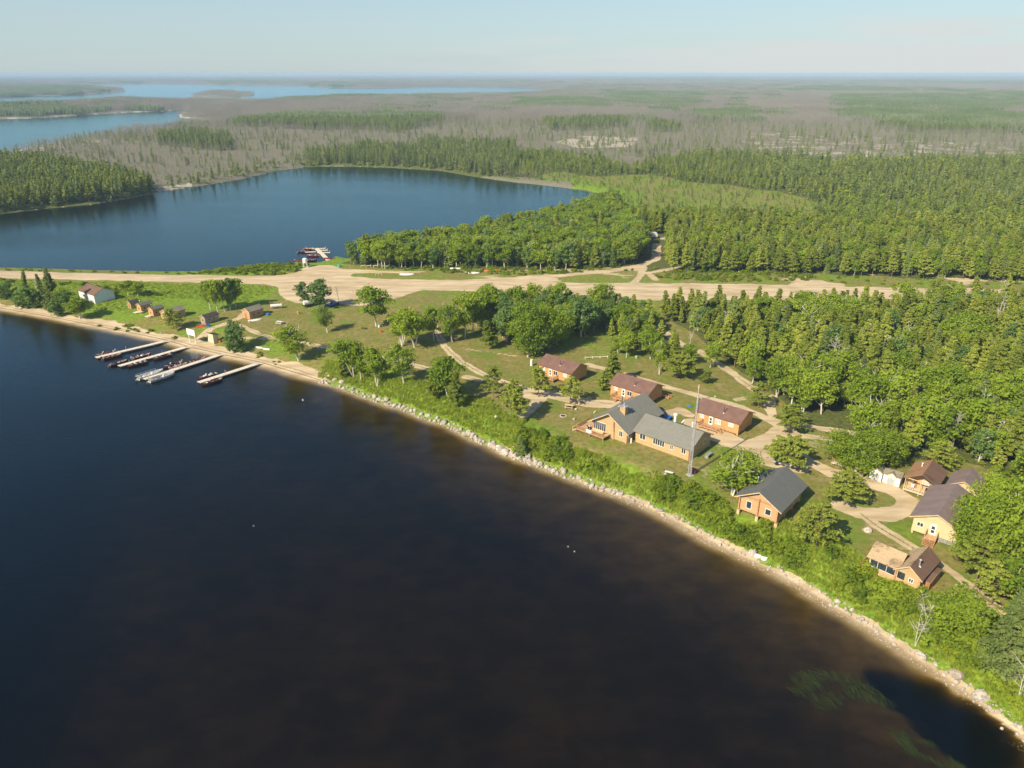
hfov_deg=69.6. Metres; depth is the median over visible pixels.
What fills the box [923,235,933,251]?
spruce tree
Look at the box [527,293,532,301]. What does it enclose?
pine tree
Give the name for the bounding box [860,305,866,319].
pine tree
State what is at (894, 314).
aspen tree
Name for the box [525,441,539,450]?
shrub
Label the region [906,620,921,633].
shrub
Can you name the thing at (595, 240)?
birch tree
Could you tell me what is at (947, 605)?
birch tree
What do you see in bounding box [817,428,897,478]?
birch tree
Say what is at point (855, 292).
pine tree
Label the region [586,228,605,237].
birch tree
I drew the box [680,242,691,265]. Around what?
pine tree
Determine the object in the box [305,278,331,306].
aspen tree
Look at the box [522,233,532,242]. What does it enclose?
birch tree
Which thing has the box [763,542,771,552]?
shrub
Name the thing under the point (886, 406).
birch tree
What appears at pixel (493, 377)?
pine tree
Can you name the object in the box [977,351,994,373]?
pine tree
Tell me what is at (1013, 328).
aspen tree
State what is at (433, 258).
aspen tree
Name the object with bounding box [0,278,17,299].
willow tree
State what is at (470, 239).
birch tree
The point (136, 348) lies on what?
dock
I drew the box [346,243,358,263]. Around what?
aspen tree
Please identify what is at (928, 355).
pine tree
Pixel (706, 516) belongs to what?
shrub
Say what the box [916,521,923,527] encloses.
window
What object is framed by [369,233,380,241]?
aspen tree
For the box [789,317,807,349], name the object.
pine tree
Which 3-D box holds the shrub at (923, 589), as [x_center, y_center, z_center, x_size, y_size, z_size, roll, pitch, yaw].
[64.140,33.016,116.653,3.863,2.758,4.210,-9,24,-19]
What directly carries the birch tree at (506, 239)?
on the ground
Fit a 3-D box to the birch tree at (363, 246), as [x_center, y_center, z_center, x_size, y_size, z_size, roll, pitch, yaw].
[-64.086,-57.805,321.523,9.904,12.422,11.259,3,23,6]
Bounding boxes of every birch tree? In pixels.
[49,287,74,301]
[60,295,93,318]
[117,280,133,292]
[128,281,143,295]
[198,280,213,310]
[202,279,220,311]
[213,279,229,311]
[269,322,316,360]
[310,307,335,332]
[326,339,364,376]
[349,345,366,379]
[353,237,374,264]
[353,283,395,326]
[358,345,388,386]
[369,241,379,266]
[370,240,388,267]
[374,239,395,267]
[380,339,418,382]
[382,230,395,237]
[385,242,394,264]
[385,306,417,346]
[391,241,407,266]
[392,231,410,243]
[394,310,431,347]
[398,244,414,266]
[405,242,420,264]
[407,230,421,239]
[408,236,423,244]
[419,238,430,245]
[422,228,434,235]
[422,305,442,340]
[426,355,466,397]
[428,239,447,262]
[434,233,447,240]
[438,303,462,342]
[439,228,455,235]
[446,243,464,265]
[448,234,468,263]
[451,294,477,338]
[456,222,465,231]
[460,243,474,261]
[462,236,479,246]
[462,290,486,332]
[470,229,482,236]
[470,236,487,262]
[475,285,501,302]
[477,309,491,325]
[479,215,498,221]
[479,216,495,223]
[481,295,498,314]
[482,238,500,264]
[489,225,503,230]
[494,244,511,266]
[497,228,513,236]
[497,237,511,244]
[498,244,514,265]
[501,234,516,261]
[505,237,527,257]
[505,297,553,356]
[507,224,519,231]
[520,240,536,266]
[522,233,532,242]
[522,282,542,297]
[523,222,538,227]
[526,228,539,232]
[532,301,552,313]
[534,304,575,348]
[539,244,560,264]
[540,236,556,249]
[541,229,553,232]
[542,231,557,236]
[547,215,562,224]
[549,212,562,218]
[549,235,562,245]
[552,243,561,252]
[556,229,575,237]
[557,230,573,241]
[559,212,574,219]
[559,242,574,260]
[562,237,575,242]
[562,304,573,329]
[567,236,592,265]
[569,214,584,220]
[579,211,590,217]
[579,224,597,231]
[585,237,601,247]
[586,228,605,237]
[591,298,605,317]
[594,209,611,218]
[595,239,611,261]
[602,228,616,241]
[608,302,632,320]
[611,225,624,232]
[616,234,638,263]
[618,306,634,321]
[618,331,638,357]
[619,314,638,333]
[621,215,635,220]
[621,221,634,226]
[627,231,651,258]
[632,235,647,259]
[635,328,666,358]
[638,324,651,348]
[651,340,668,374]
[701,247,719,268]
[702,341,724,367]
[706,446,768,495]
[731,241,746,249]
[738,337,765,362]
[744,301,769,315]
[744,356,766,383]
[755,296,780,319]
[762,355,791,396]
[767,329,793,349]
[772,353,799,394]
[776,297,803,316]
[777,366,805,403]
[788,365,836,410]
[789,365,820,407]
[793,290,819,300]
[793,358,822,375]
[794,355,807,367]
[795,302,825,325]
[795,391,813,411]
[798,238,812,250]
[799,295,826,308]
[805,372,840,413]
[806,351,842,370]
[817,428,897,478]
[822,290,846,307]
[822,359,845,384]
[824,304,842,318]
[829,348,864,381]
[832,295,870,314]
[838,382,855,407]
[840,302,853,324]
[844,390,878,413]
[845,240,869,253]
[845,370,889,418]
[846,397,896,453]
[848,366,876,387]
[849,336,868,346]
[859,426,920,465]
[873,398,903,422]
[876,366,920,400]
[877,376,913,403]
[889,281,921,300]
[889,349,922,370]
[889,406,907,424]
[891,326,920,345]
[892,349,925,363]
[899,290,922,302]
[900,393,947,449]
[903,250,929,275]
[906,365,941,384]
[907,393,960,446]
[911,303,933,322]
[917,378,939,394]
[922,362,969,389]
[923,287,950,301]
[926,378,962,406]
[927,322,957,340]
[927,403,974,440]
[928,247,943,263]
[928,284,953,292]
[928,301,947,311]
[928,580,990,634]
[934,361,974,382]
[936,312,977,326]
[941,331,971,345]
[943,285,967,303]
[943,317,983,339]
[944,382,979,404]
[947,510,991,555]
[949,490,1012,568]
[951,248,967,270]
[953,401,971,435]
[954,594,1001,636]
[955,395,1010,449]
[958,331,974,345]
[961,309,993,329]
[965,370,992,387]
[965,465,1015,501]
[967,387,994,402]
[971,249,988,265]
[971,407,1012,430]
[973,322,993,345]
[974,473,1023,582]
[977,237,994,247]
[985,381,1023,405]
[985,427,1011,451]
[989,373,1013,390]
[993,400,1019,418]
[997,473,1023,495]
[998,554,1023,602]
[999,398,1023,414]
[1002,367,1023,389]
[1005,343,1023,357]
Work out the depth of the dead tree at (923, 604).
111.44 m
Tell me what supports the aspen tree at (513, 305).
on the ground
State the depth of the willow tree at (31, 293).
267.35 m
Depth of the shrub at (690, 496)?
143.71 m
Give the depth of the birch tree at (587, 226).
346.28 m
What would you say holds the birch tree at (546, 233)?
on the ground
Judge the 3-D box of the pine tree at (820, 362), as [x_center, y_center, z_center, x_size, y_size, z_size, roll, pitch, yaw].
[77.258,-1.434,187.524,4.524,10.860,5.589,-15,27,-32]
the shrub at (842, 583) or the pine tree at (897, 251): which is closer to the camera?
the shrub at (842, 583)
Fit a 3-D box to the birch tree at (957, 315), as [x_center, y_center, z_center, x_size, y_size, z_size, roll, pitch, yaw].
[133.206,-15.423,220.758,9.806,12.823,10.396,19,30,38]
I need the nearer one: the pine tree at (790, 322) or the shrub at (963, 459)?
the shrub at (963, 459)
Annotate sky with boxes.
[0,0,1023,73]
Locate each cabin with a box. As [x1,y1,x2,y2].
[537,353,587,382]
[608,372,671,401]
[693,398,755,435]
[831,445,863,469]
[862,541,942,589]
[903,460,947,495]
[946,468,985,495]
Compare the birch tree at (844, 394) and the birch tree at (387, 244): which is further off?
the birch tree at (387, 244)
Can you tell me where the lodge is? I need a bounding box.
[572,393,713,460]
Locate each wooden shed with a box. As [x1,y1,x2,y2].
[126,299,138,308]
[133,300,152,312]
[145,304,163,316]
[160,305,185,318]
[199,311,218,323]
[241,304,263,318]
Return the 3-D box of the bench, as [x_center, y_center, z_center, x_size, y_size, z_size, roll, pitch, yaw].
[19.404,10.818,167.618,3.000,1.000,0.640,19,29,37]
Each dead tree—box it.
[909,604,935,645]
[916,590,936,618]
[944,410,966,446]
[994,296,1005,314]
[1010,652,1023,703]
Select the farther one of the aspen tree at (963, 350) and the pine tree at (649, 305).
the pine tree at (649, 305)
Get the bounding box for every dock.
[95,340,170,360]
[117,346,190,369]
[142,354,224,382]
[197,362,263,383]
[305,247,329,260]
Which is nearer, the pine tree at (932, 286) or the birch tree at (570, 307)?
the birch tree at (570, 307)
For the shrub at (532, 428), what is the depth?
170.46 m
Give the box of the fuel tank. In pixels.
[270,302,281,308]
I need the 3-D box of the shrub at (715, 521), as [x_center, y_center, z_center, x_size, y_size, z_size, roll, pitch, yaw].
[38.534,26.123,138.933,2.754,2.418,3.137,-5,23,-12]
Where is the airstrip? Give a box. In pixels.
[0,266,1019,305]
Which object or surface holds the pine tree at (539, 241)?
on the ground
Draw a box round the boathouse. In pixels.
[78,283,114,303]
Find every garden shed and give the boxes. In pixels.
[869,463,885,481]
[882,468,904,486]
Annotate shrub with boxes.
[511,436,528,451]
[515,424,531,437]
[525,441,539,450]
[526,427,535,432]
[531,432,541,440]
[533,427,549,437]
[536,436,551,447]
[539,440,553,447]
[541,451,555,461]
[549,442,561,455]
[551,432,569,443]
[551,445,570,457]
[561,442,571,449]
[561,447,572,459]
[575,457,595,470]
[576,447,586,453]
[580,450,591,456]
[597,457,608,466]
[657,475,667,484]
[660,486,678,500]
[661,473,685,491]
[676,487,683,496]
[681,479,700,493]
[681,490,705,509]
[694,489,711,506]
[699,491,728,510]
[700,500,721,511]
[701,519,710,524]
[702,513,722,520]
[703,275,712,279]
[704,489,712,496]
[707,504,733,520]
[707,515,722,527]
[710,271,719,275]
[714,506,736,524]
[716,519,743,539]
[721,523,754,537]
[735,532,755,544]
[739,535,763,549]
[743,529,753,534]
[750,524,774,535]
[751,518,773,531]
[756,533,777,551]
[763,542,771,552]
[772,542,791,553]
[774,535,806,559]
[780,554,802,569]
[788,544,809,564]
[789,535,800,545]
[824,544,844,559]
[831,576,851,590]
[842,566,871,584]
[849,559,874,574]
[850,587,872,604]
[852,583,862,589]
[866,570,876,575]
[867,559,878,572]
[867,578,896,596]
[870,577,906,601]
[875,596,903,614]
[890,603,906,615]
[891,580,910,591]
[893,593,906,602]
[896,597,924,613]
[900,587,924,598]
[906,586,934,599]
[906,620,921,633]
[909,613,924,625]
[914,626,945,645]
[917,605,928,621]
[921,609,948,632]
[922,596,934,603]
[924,620,951,644]
[925,598,958,631]
[940,641,977,667]
[943,626,977,644]
[950,638,989,669]
[956,456,966,462]
[966,647,999,670]
[968,644,980,661]
[969,635,997,658]
[970,617,995,636]
[985,614,995,633]
[990,464,1003,471]
[990,668,1006,684]
[991,615,1002,629]
[996,679,1023,700]
[1000,599,1013,613]
[1001,469,1014,478]
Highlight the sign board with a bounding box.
[186,328,196,343]
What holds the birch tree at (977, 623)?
on the ground
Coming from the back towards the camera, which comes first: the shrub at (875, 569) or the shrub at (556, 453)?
the shrub at (556, 453)
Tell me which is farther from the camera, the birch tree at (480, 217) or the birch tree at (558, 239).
the birch tree at (480, 217)
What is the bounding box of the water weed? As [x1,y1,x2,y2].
[785,669,965,767]
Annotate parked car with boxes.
[773,458,797,468]
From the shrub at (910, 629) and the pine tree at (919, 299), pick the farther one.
the pine tree at (919, 299)
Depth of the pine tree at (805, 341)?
203.88 m
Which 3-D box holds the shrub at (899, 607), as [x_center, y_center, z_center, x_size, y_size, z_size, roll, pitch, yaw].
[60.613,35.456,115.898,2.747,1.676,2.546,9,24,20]
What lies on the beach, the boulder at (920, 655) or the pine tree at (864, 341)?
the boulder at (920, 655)
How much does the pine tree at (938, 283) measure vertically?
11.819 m
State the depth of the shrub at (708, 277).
300.81 m
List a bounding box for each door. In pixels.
[708,416,712,424]
[871,471,879,480]
[886,476,894,484]
[912,478,918,487]
[928,523,936,535]
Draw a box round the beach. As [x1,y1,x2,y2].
[0,303,1023,741]
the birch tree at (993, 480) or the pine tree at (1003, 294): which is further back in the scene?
the pine tree at (1003, 294)
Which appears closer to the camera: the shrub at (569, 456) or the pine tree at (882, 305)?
the shrub at (569, 456)
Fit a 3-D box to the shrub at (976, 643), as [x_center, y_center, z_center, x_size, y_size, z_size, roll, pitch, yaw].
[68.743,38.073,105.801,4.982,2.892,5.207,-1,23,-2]
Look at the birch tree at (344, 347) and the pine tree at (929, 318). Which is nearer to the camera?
the birch tree at (344, 347)
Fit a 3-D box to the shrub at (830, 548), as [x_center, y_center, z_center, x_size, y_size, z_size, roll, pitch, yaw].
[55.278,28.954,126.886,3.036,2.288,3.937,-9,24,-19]
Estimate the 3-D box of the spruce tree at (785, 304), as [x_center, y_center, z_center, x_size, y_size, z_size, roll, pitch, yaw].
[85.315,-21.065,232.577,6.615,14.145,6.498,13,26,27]
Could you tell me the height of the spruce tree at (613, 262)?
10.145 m
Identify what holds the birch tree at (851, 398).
on the ground
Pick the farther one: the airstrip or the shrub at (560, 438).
the airstrip
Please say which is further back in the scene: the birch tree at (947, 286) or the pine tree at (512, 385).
the birch tree at (947, 286)
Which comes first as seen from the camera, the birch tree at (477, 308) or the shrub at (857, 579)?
the shrub at (857, 579)
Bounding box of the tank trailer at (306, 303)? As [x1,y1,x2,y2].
[302,300,313,306]
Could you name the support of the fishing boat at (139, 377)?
on the water at (45, 128)
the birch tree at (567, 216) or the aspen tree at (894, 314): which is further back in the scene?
the birch tree at (567, 216)
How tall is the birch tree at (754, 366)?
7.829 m
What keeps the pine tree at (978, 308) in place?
on the ground
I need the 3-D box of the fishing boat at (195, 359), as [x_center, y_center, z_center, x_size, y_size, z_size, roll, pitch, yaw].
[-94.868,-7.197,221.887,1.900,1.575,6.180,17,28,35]
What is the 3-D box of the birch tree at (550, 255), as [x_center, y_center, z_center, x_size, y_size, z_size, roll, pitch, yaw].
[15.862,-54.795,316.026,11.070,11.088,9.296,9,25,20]
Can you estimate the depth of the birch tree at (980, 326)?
214.50 m
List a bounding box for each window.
[594,420,605,431]
[639,434,645,439]
[653,438,664,446]
[715,418,720,424]
[746,500,751,509]
[765,508,771,515]
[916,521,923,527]
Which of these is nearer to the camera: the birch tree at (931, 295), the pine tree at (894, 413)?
the pine tree at (894, 413)
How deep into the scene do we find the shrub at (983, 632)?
107.98 m
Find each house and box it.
[734,466,807,527]
[909,483,972,548]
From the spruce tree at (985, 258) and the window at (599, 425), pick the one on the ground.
the spruce tree at (985, 258)
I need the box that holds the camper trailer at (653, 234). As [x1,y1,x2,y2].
[649,232,657,237]
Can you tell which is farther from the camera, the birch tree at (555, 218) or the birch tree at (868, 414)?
the birch tree at (555, 218)
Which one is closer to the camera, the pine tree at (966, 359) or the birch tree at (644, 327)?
the pine tree at (966, 359)
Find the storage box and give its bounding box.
[689,467,697,473]
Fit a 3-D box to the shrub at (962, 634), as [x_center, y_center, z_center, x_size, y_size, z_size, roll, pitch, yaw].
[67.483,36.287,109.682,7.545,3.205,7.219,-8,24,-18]
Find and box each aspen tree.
[223,278,234,310]
[292,281,310,301]
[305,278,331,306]
[343,241,356,261]
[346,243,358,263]
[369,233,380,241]
[412,230,426,237]
[427,247,442,267]
[478,305,493,326]
[482,229,491,237]
[482,243,494,264]
[490,308,511,341]
[494,307,510,337]
[495,290,510,305]
[495,295,510,312]
[496,239,505,265]
[507,297,521,309]
[510,303,518,319]
[512,245,522,263]
[521,247,533,264]
[533,294,548,307]
[534,225,545,230]
[539,288,548,298]
[548,250,561,269]
[549,291,566,307]
[553,304,575,317]
[559,241,576,268]
[561,218,570,226]
[566,294,576,304]
[570,295,599,336]
[570,308,577,332]
[578,309,591,334]
[590,233,599,239]
[590,303,602,330]
[597,243,610,266]
[601,309,612,330]
[602,302,613,316]
[606,297,616,318]
[608,291,618,304]
[610,216,624,221]
[617,296,630,305]
[623,224,631,233]
[638,300,652,309]
[639,310,656,324]
[692,307,706,330]
[701,307,711,320]
[774,323,788,339]
[829,323,842,349]
[879,308,901,329]
[883,337,907,352]
[901,407,914,429]
[922,346,933,357]
[948,295,964,306]
[954,345,978,363]
[961,292,974,307]
[969,291,995,302]
[969,428,1000,461]
[1000,322,1020,341]
[1005,407,1018,423]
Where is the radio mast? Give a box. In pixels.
[686,385,699,476]
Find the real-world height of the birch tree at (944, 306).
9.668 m
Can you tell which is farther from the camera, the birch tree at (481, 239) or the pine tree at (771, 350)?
the birch tree at (481, 239)
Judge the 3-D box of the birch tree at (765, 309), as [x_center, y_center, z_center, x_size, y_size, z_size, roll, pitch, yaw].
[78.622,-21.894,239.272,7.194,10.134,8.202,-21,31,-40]
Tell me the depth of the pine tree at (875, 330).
211.68 m
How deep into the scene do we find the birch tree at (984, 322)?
216.79 m
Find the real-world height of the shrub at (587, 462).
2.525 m
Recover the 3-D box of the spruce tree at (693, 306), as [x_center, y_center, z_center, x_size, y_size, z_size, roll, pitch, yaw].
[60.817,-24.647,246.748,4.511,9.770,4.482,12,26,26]
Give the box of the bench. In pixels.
[592,427,603,435]
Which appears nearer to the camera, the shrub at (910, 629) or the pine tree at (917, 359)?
the shrub at (910, 629)
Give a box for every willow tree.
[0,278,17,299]
[7,285,32,307]
[17,286,43,307]
[48,291,69,316]
[221,318,246,351]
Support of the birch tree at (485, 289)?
on the ground
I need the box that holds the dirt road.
[196,243,1005,614]
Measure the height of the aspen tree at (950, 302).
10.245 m
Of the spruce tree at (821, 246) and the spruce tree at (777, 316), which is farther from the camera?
the spruce tree at (821, 246)
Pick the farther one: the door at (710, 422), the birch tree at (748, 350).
the birch tree at (748, 350)
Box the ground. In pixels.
[0,74,1023,743]
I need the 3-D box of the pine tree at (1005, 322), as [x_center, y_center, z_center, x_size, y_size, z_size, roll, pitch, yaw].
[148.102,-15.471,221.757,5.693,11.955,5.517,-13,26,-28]
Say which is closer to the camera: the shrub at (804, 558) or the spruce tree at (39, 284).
the shrub at (804, 558)
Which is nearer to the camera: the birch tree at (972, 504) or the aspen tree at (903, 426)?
the birch tree at (972, 504)
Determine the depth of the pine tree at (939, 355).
197.12 m
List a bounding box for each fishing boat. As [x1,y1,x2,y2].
[95,349,115,356]
[100,353,121,360]
[107,359,127,368]
[127,359,147,366]
[130,352,150,360]
[134,368,162,381]
[145,371,174,384]
[153,352,172,359]
[163,359,182,367]
[168,361,187,369]
[187,356,206,363]
[198,370,218,378]
[202,376,222,384]
[306,254,319,256]
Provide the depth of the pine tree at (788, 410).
167.61 m
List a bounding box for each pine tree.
[157,308,185,329]
[480,365,505,397]
[499,379,523,416]
[504,378,526,417]
[505,388,530,419]
[522,366,551,396]
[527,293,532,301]
[534,235,545,262]
[557,376,585,403]
[622,321,636,344]
[628,235,637,263]
[629,294,637,307]
[644,298,657,323]
[663,352,698,375]
[669,333,681,357]
[671,286,683,318]
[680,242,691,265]
[686,288,694,315]
[692,289,706,316]
[696,370,714,381]
[706,316,723,344]
[716,285,722,298]
[716,300,725,315]
[718,314,734,355]
[719,312,736,336]
[726,324,745,365]
[730,313,736,327]
[736,290,745,306]
[740,295,748,323]
[742,299,754,320]
[742,320,764,346]
[743,310,749,327]
[743,310,753,331]
[743,314,758,342]
[744,320,756,344]
[744,381,772,405]
[751,304,760,319]
[756,285,761,296]
[756,327,768,360]
[759,291,768,307]
[762,332,777,367]
[763,310,771,326]
[763,433,816,467]
[767,318,776,341]
[768,307,779,326]
[769,302,775,319]
[769,338,789,364]
[773,403,808,432]
[774,288,783,303]
[781,308,791,324]
[783,313,799,349]
[786,315,799,342]
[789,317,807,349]
[789,335,803,357]
[789,348,802,372]
[791,502,824,543]
[795,359,804,399]
[798,500,843,546]
[801,329,814,345]
[802,333,808,354]
[802,341,813,358]
[804,346,813,361]
[813,345,817,360]
[814,325,831,350]
[815,307,824,324]
[815,315,827,333]
[817,359,822,369]
[819,398,833,409]
[819,467,873,504]
[820,289,827,299]
[825,311,834,326]
[826,307,836,325]
[833,315,842,336]
[836,322,853,349]
[836,367,846,388]
[838,340,849,352]
[840,334,851,346]
[843,305,856,325]
[849,244,858,273]
[852,288,858,298]
[852,336,862,364]
[853,306,861,324]
[854,318,872,341]
[855,309,871,336]
[859,285,871,301]
[859,337,879,370]
[860,293,868,307]
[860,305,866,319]
[860,334,868,358]
[863,308,875,321]
[867,320,879,345]
[870,290,880,309]
[870,363,877,373]
[871,330,884,349]
[877,301,889,320]
[877,347,885,364]
[877,348,888,372]
[878,300,885,312]
[878,311,893,347]
[878,350,895,375]
[883,407,898,430]
[884,317,895,338]
[886,246,898,276]
[886,339,895,358]
[888,241,895,254]
[888,245,901,273]
[891,293,899,310]
[894,327,900,338]
[896,291,913,317]
[898,244,905,272]
[900,295,916,324]
[901,307,913,329]
[903,407,924,451]
[904,383,918,407]
[905,330,919,352]
[907,353,921,371]
[913,310,923,329]
[915,292,927,314]
[917,327,927,348]
[919,315,932,332]
[921,325,934,352]
[921,440,960,467]
[923,349,932,365]
[924,280,936,308]
[927,285,943,305]
[929,288,947,310]
[929,341,940,365]
[930,349,944,367]
[932,359,940,366]
[934,324,944,341]
[936,280,945,303]
[941,336,958,361]
[942,332,952,346]
[944,296,963,318]
[945,356,954,365]
[947,343,958,361]
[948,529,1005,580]
[949,280,956,290]
[949,329,960,352]
[951,242,961,270]
[956,247,972,275]
[959,412,983,453]
[960,327,967,332]
[962,336,971,346]
[962,355,971,369]
[963,295,968,312]
[965,293,977,310]
[968,276,983,293]
[968,344,979,369]
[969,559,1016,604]
[970,414,996,452]
[971,294,985,321]
[971,333,981,363]
[973,354,987,372]
[977,329,988,361]
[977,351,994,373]
[978,334,993,361]
[981,288,992,299]
[982,294,996,317]
[982,295,989,312]
[986,338,1009,359]
[989,307,997,326]
[989,338,1001,345]
[990,345,999,370]
[993,358,1004,380]
[994,298,1000,309]
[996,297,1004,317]
[996,314,1010,338]
[997,357,1010,371]
[998,275,1012,294]
[998,291,1006,310]
[1002,295,1018,319]
[1002,406,1023,462]
[1002,415,1011,436]
[1003,305,1020,328]
[1004,304,1014,325]
[1004,344,1023,365]
[1006,286,1015,302]
[1007,319,1023,345]
[1008,350,1023,369]
[1012,296,1019,309]
[1012,332,1021,343]
[1013,361,1023,371]
[1015,287,1023,303]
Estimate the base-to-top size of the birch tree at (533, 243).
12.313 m
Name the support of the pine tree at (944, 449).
on the ground
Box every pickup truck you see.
[326,300,339,306]
[659,410,671,419]
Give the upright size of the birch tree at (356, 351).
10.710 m
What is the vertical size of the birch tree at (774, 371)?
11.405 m
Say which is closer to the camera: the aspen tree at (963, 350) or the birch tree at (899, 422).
the birch tree at (899, 422)
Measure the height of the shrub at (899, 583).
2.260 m
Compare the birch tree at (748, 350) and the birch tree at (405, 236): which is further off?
the birch tree at (405, 236)
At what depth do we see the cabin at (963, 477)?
143.25 m
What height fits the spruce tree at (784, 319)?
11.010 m
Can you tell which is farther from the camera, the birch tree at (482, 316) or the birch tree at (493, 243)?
the birch tree at (493, 243)
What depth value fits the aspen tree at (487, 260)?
315.79 m
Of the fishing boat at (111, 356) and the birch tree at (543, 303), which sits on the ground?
the birch tree at (543, 303)
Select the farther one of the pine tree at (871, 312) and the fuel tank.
the fuel tank
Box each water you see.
[0,84,594,267]
[0,84,1023,767]
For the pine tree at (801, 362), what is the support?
on the ground
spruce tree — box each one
[20,269,29,303]
[34,274,48,306]
[40,267,59,312]
[49,185,58,205]
[359,235,369,265]
[412,243,419,266]
[425,237,431,263]
[442,240,454,267]
[460,245,469,267]
[472,244,480,266]
[542,243,550,267]
[609,246,617,267]
[686,246,694,270]
[686,296,696,323]
[689,291,707,330]
[706,243,716,269]
[722,294,727,316]
[723,296,737,323]
[736,312,740,325]
[743,250,749,267]
[748,350,759,378]
[761,233,766,248]
[768,236,776,260]
[775,311,780,319]
[779,298,789,321]
[782,234,786,245]
[782,314,786,325]
[798,217,803,229]
[802,302,808,326]
[808,316,815,341]
[813,239,819,250]
[815,241,823,268]
[816,329,830,357]
[819,242,828,269]
[828,244,835,267]
[830,243,840,268]
[832,177,838,197]
[837,216,841,229]
[851,227,855,236]
[853,252,863,274]
[861,354,866,368]
[865,231,871,242]
[899,242,909,271]
[901,180,908,198]
[901,249,911,276]
[905,344,911,359]
[919,227,925,237]
[923,233,930,250]
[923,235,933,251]
[928,306,942,328]
[930,291,942,314]
[931,327,942,347]
[937,254,944,276]
[942,350,954,365]
[943,237,953,250]
[949,184,957,205]
[954,383,981,433]
[973,587,1023,673]
[978,249,988,275]
[980,374,990,389]
[981,187,987,204]
[984,223,990,234]
[987,623,1023,696]
[991,396,999,406]
[993,233,998,247]
[999,251,1008,278]
[1001,187,1008,203]
[1016,333,1023,345]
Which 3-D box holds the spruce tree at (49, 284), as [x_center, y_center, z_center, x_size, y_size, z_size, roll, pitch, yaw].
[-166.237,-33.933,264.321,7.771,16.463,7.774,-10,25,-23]
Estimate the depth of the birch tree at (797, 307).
231.80 m
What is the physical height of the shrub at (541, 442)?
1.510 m
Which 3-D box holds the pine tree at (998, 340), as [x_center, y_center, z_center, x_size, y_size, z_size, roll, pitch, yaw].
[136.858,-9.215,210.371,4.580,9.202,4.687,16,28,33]
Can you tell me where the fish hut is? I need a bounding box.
[206,332,218,343]
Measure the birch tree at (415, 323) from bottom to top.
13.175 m
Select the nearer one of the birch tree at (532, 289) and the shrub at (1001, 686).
the shrub at (1001, 686)
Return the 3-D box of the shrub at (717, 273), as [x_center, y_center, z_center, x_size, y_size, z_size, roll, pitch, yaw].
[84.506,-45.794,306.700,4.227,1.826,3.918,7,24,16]
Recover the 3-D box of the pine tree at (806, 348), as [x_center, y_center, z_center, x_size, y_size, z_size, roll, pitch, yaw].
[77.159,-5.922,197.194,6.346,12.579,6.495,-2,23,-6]
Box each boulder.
[500,448,508,455]
[747,549,756,556]
[862,526,871,532]
[888,633,895,638]
[914,651,926,659]
[949,668,965,679]
[971,688,989,701]
[993,709,1000,713]
[1017,724,1023,729]
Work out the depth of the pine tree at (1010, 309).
230.04 m
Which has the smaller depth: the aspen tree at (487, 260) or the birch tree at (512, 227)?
the aspen tree at (487, 260)
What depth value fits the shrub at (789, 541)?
129.77 m
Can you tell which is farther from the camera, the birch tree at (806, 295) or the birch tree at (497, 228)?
the birch tree at (497, 228)
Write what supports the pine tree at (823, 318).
on the ground
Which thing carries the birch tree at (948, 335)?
on the ground
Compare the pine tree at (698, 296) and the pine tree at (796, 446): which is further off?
the pine tree at (698, 296)
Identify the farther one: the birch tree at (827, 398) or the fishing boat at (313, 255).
the fishing boat at (313, 255)
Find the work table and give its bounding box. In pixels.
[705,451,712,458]
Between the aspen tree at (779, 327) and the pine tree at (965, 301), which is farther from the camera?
the pine tree at (965, 301)
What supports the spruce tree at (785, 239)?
on the ground
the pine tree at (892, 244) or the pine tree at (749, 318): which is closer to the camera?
the pine tree at (749, 318)
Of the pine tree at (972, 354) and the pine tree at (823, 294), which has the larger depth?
the pine tree at (823, 294)

